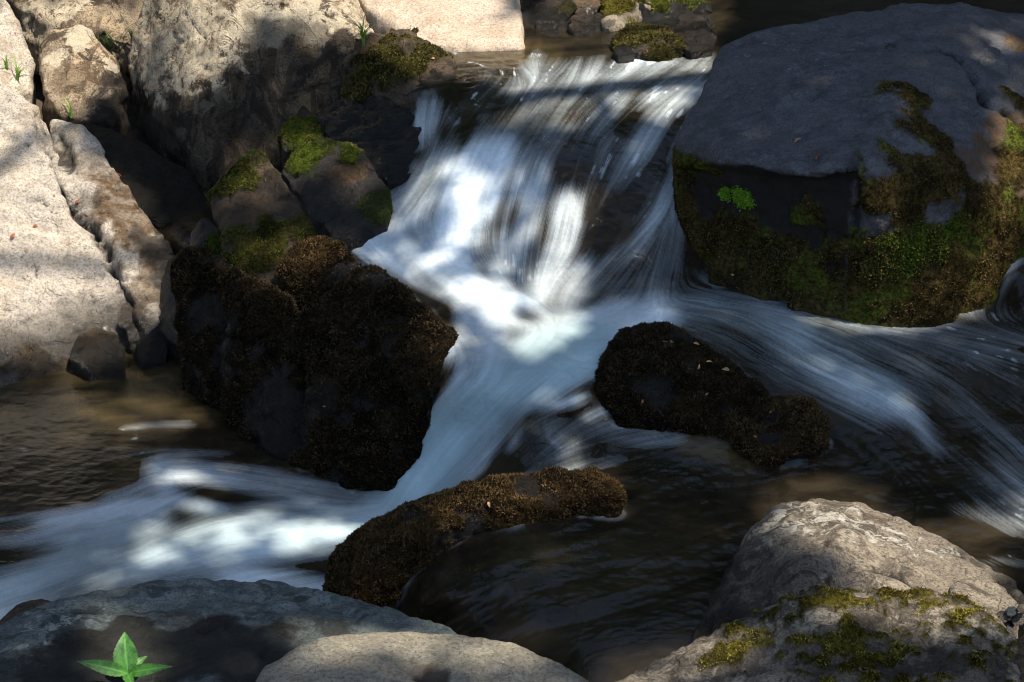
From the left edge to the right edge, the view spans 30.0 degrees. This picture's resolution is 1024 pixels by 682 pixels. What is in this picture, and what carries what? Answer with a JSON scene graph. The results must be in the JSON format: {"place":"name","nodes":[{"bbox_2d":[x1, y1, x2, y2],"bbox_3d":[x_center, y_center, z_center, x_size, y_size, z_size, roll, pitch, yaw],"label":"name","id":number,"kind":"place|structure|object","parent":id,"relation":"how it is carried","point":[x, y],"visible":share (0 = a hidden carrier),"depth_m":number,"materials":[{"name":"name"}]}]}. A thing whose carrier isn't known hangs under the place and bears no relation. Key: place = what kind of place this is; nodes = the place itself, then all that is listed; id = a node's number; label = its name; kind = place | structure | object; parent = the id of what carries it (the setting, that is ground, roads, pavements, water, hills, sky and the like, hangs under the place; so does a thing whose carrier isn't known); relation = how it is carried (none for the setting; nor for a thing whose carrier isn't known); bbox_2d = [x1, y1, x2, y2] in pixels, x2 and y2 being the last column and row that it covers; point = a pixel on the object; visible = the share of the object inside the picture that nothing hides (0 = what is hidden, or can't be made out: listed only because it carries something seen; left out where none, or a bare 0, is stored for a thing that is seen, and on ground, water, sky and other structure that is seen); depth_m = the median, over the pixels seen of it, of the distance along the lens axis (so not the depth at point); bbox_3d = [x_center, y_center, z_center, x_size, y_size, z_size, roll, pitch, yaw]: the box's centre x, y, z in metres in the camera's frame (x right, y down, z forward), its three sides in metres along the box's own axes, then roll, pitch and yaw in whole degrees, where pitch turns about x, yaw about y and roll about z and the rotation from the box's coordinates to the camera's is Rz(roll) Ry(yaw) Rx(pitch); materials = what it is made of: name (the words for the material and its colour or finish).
{"place":"outdoors","nodes":[
{"label":"outdoors","id":0,"kind":"place"},
{"bbox_2d":[33,74,130,120],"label":"ground","id":1,"kind":"structure","parent":0,"point":[39,96],"depth_m":8.52,"materials":[{"name":"soil"}]},
{"bbox_2d":[0,0,35,104],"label":"boulder","id":2,"kind":"object","parent":1,"relation":"on","point":[13,43],"visible":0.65,"depth_m":7.54,"materials":[{"name":"stone"}]},
{"bbox_2d":[2,55,14,69],"bbox_3d":[-1.964,-1.088,7.446,0.069,0.075,0.106,0,22,0],"label":"grass tuft","id":3,"kind":"object","parent":2,"relation":"on","point":[5,63],"visible":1,"depth_m":7.46,"materials":[{"name":"green plant"}]},
{"bbox_2d":[12,54,30,80],"bbox_3d":[-1.921,-1.066,7.464,0.094,0.102,0.104,7,23,16],"label":"grass tuft","id":4,"kind":"object","parent":2,"relation":"on","point":[17,72],"visible":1,"depth_m":7.47,"materials":[{"name":"green plant"}]},
{"bbox_2d":[6,0,143,74],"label":"boulder","id":5,"kind":"object","parent":1,"relation":"on","point":[39,20],"visible":0.32,"depth_m":8.36,"materials":[{"name":"beige stone"}]},
{"bbox_2d":[98,23,135,48],"bbox_3d":[-1.723,-1.320,8.289,0.369,0.148,0.121,0,22,0],"label":"fern","id":6,"kind":"object","parent":5,"relation":"on","point":[108,44],"visible":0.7,"depth_m":8.34,"materials":[{"name":"green plant"}]},
{"bbox_2d":[671,2,1023,327],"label":"boulder","id":7,"kind":"object","parent":1,"relation":"on","point":[899,202],"visible":0.88,"depth_m":5.98,"materials":[{"name":"stone"}]},
{"bbox_2d":[0,0,1023,681],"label":"water","id":8,"kind":"structure","parent":0,"point":[532,248],"depth_m":5.66,"materials":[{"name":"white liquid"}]},
{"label":"stream bed","id":9,"kind":"structure","parent":0,"visible":0},
{"bbox_2d":[0,599,50,624],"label":"rock","id":10,"kind":"object","parent":9,"relation":"on","point":[22,607],"visible":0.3,"depth_m":4.52,"materials":[{"name":"grey stone"}]},
{"bbox_2d":[0,80,174,387],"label":"boulder","id":11,"kind":"object","parent":9,"relation":"on","point":[66,279],"visible":0.74,"depth_m":6.74,"materials":[{"name":"stone"}]},
{"bbox_2d":[38,24,145,143],"bbox_3d":[-1.657,-0.948,7.747,0.502,0.696,0.953,-6,23,-15],"label":"boulder","id":12,"kind":"object","parent":9,"relation":"on","point":[83,75],"visible":0.51,"depth_m":7.43,"materials":[{"name":"beige stone"}]},
{"bbox_2d":[50,95,72,117],"bbox_3d":[-1.702,-0.887,7.270,0.079,0.087,0.105,4,22,9],"label":"grass tuft","id":13,"kind":"object","parent":12,"relation":"on","point":[70,110],"visible":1,"depth_m":7.29,"materials":[{"name":"green plant"}]},
{"bbox_2d":[70,328,125,380],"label":"rock","id":14,"kind":"object","parent":9,"relation":"on","point":[97,354],"visible":0.59,"depth_m":6.45,"materials":[{"name":"grey stone"}]},
{"bbox_2d":[85,123,209,230],"bbox_3d":[-1.356,-0.576,7.248,0.389,0.458,0.974,-12,25,-28],"label":"rock","id":15,"kind":"object","parent":9,"relation":"on","point":[165,191],"visible":0.49,"depth_m":7.06,"materials":[{"name":"black stone"}]},
{"bbox_2d":[136,316,168,369],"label":"rock","id":16,"kind":"object","parent":9,"relation":"on","point":[152,348],"visible":0.42,"depth_m":6.56,"materials":[{"name":"black stone"}]},
{"bbox_2d":[159,256,180,362],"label":"rock","id":17,"kind":"object","parent":9,"relation":"on","point":[168,332],"visible":0.21,"depth_m":6.61,"materials":[{"name":"stone"}]},
{"bbox_2d":[189,218,228,263],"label":"rock","id":18,"kind":"object","parent":9,"relation":"on","point":[206,232],"visible":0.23,"depth_m":6.42,"materials":[{"name":"black stone"}]},
{"bbox_2d":[0,578,457,681],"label":"boulder","id":19,"kind":"object","parent":9,"relation":"on","point":[199,630],"visible":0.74,"depth_m":4.04,"materials":[{"name":"grey stone"}]},
{"bbox_2d":[77,632,172,681],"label":"seedling","id":20,"kind":"object","parent":19,"relation":"on","point":[127,665],"visible":1,"depth_m":3.81,"materials":[{"name":"green plant"}]},
{"bbox_2d":[256,631,588,681],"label":"boulder","id":21,"kind":"object","parent":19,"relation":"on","point":[409,656],"visible":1,"depth_m":3.71,"materials":[{"name":"beige stone"}]},
{"bbox_2d":[128,0,373,188],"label":"boulder","id":22,"kind":"object","parent":9,"relation":"on","point":[219,88],"visible":0.57,"depth_m":7.27,"materials":[{"name":"beige stone"}]},
{"bbox_2d":[206,149,319,286],"bbox_3d":[-0.843,-0.383,6.627,0.422,0.562,0.911,-5,22,-12],"label":"rock","id":23,"kind":"object","parent":9,"relation":"on","point":[262,221],"visible":0.56,"depth_m":6.39,"materials":[{"name":"grey stone"}]},
{"bbox_2d":[276,114,325,172],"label":"rock","id":24,"kind":"object","parent":9,"relation":"on","point":[294,131],"visible":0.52,"depth_m":6.79,"materials":[{"name":"green stone"}]},
{"bbox_2d":[297,106,311,116],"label":"rock","id":25,"kind":"object","parent":24,"relation":"on","point":[303,110],"visible":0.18,"depth_m":6.96,"materials":[{"name":"black stone"}]},
{"bbox_2d":[169,245,458,492],"bbox_3d":[-0.612,0.104,6.250,0.763,0.798,1.436,-13,25,-30],"label":"boulder","id":26,"kind":"object","parent":9,"relation":"on","point":[359,349],"visible":0.66,"depth_m":5.92,"materials":[{"name":"stone"}]},
{"bbox_2d":[275,235,346,295],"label":"rock","id":27,"kind":"object","parent":26,"relation":"on","point":[307,262],"visible":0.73,"depth_m":6.16,"materials":[{"name":"brown stone"}]},
{"bbox_2d":[281,138,393,252],"bbox_3d":[-0.615,-0.417,6.649,0.363,0.608,0.793,-3,22,-8],"label":"rock","id":28,"kind":"object","parent":9,"relation":"on","point":[340,190],"visible":0.59,"depth_m":6.39,"materials":[{"name":"black stone"}]},
{"bbox_2d":[315,95,421,189],"bbox_3d":[-0.513,-0.631,6.932,0.377,0.518,0.967,-4,22,-10],"label":"rock","id":29,"kind":"object","parent":9,"relation":"on","point":[382,132],"visible":0.46,"depth_m":6.70,"materials":[{"name":"black stone"}]},
{"bbox_2d":[338,25,456,108],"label":"rock","id":30,"kind":"object","parent":9,"relation":"on","point":[393,64],"visible":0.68,"depth_m":7.02,"materials":[{"name":"green stone"}]},
{"bbox_2d":[346,10,379,46],"bbox_3d":[-0.564,-1.156,7.110,0.148,0.136,0.171,0,22,0],"label":"grass tuft","id":31,"kind":"object","parent":30,"relation":"on","point":[362,34],"visible":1,"depth_m":7.13,"materials":[{"name":"green plant"}]},
{"bbox_2d":[358,0,524,51],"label":"slab","id":32,"kind":"structure","parent":9,"relation":"on","point":[469,25],"depth_m":7.39,"materials":[{"name":"beige stone"}]},
{"bbox_2d":[322,465,627,608],"bbox_3d":[-0.139,0.611,5.243,0.842,0.584,0.434,-8,23,-18],"label":"rock","id":33,"kind":"object","parent":9,"relation":"on","point":[381,561],"visible":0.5,"depth_m":5.08,"materials":[{"name":"brown stone"}]},
{"bbox_2d":[519,0,577,34],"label":"rock","id":34,"kind":"object","parent":9,"relation":"on","point":[545,16],"visible":0.23,"depth_m":7.70,"materials":[{"name":"brown stone"}]},
{"bbox_2d":[567,0,604,36],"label":"rock","id":35,"kind":"object","parent":9,"relation":"on","point":[587,17],"visible":0.25,"depth_m":7.57,"materials":[{"name":"brown stone"}]},
{"bbox_2d":[613,45,634,63],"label":"rock","id":36,"kind":"object","parent":9,"relation":"on","point":[623,54],"visible":0.4,"depth_m":7.09,"materials":[{"name":"black stone"}]},
{"bbox_2d":[599,0,650,31],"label":"rock","id":37,"kind":"object","parent":9,"relation":"on","point":[617,14],"visible":0.22,"depth_m":7.65,"materials":[{"name":"stone"}]},
{"bbox_2d":[610,21,686,61],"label":"rock","id":38,"kind":"object","parent":9,"relation":"on","point":[647,41],"visible":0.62,"depth_m":7.17,"materials":[{"name":"green stone"}]},
{"bbox_2d":[637,0,713,27],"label":"rock","id":39,"kind":"object","parent":9,"relation":"on","point":[660,11],"visible":0.29,"depth_m":7.73,"materials":[{"name":"black stone"}]},
{"bbox_2d":[592,321,772,439],"bbox_3d":[0.494,0.185,5.756,0.555,0.501,0.675,0,22,0],"label":"rock","id":40,"kind":"object","parent":9,"relation":"on","point":[670,384],"visible":0.59,"depth_m":5.55,"materials":[{"name":"stone"}]},
{"bbox_2d":[672,10,717,59],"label":"rock","id":41,"kind":"object","parent":9,"relation":"on","point":[697,31],"visible":0.38,"depth_m":7.29,"materials":[{"name":"brown stone"}]},
{"bbox_2d":[725,394,830,466],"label":"rock","id":42,"kind":"object","parent":9,"relation":"on","point":[789,430],"visible":0.55,"depth_m":5.43,"materials":[{"name":"brown stone"}]},
{"bbox_2d":[615,584,1020,681],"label":"boulder","id":43,"kind":"object","parent":9,"relation":"on","point":[818,633],"visible":1,"depth_m":3.91,"materials":[{"name":"stone"}]},
{"bbox_2d":[692,498,1023,641],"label":"boulder","id":44,"kind":"object","parent":9,"relation":"on","point":[794,547],"visible":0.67,"depth_m":4.61,"materials":[{"name":"stone"}]},
{"bbox_2d":[948,578,1018,638],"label":"rock","id":45,"kind":"object","parent":9,"relation":"on","point":[994,598],"visible":0.29,"depth_m":4.35,"materials":[{"name":"stone"}]},
{"bbox_2d":[1010,635,1023,681],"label":"rock","id":46,"kind":"object","parent":9,"relation":"on","point":[1018,660],"visible":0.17,"depth_m":3.91,"materials":[{"name":"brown stone"}]},
{"bbox_2d":[1004,620,1014,628],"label":"pebble","id":47,"kind":"object","parent":46,"relation":"on","point":[1009,624],"visible":0.82,"depth_m":4.19,"materials":[{"name":"black stone"}]},
{"bbox_2d":[996,611,1010,622],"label":"pebble","id":48,"kind":"object","parent":47,"relation":"on","point":[1003,617],"visible":0.68,"depth_m":4.19,"materials":[{"name":"stone"}]},
{"bbox_2d":[1010,613,1023,625],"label":"pebble","id":49,"kind":"object","parent":47,"relation":"on","point":[1017,619],"visible":0.93,"depth_m":4.19,"materials":[{"name":"stone"}]},
{"bbox_2d":[1005,606,1017,615],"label":"pebble","id":50,"kind":"object","parent":49,"relation":"on","point":[1011,611],"visible":1,"depth_m":4.18,"materials":[{"name":"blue stone"}]},
{"bbox_2d":[1016,604,1023,612],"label":"pebble","id":51,"kind":"object","parent":49,"relation":"on","point":[1020,608],"visible":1,"depth_m":4.18,"materials":[{"name":"stone"}]}
]}

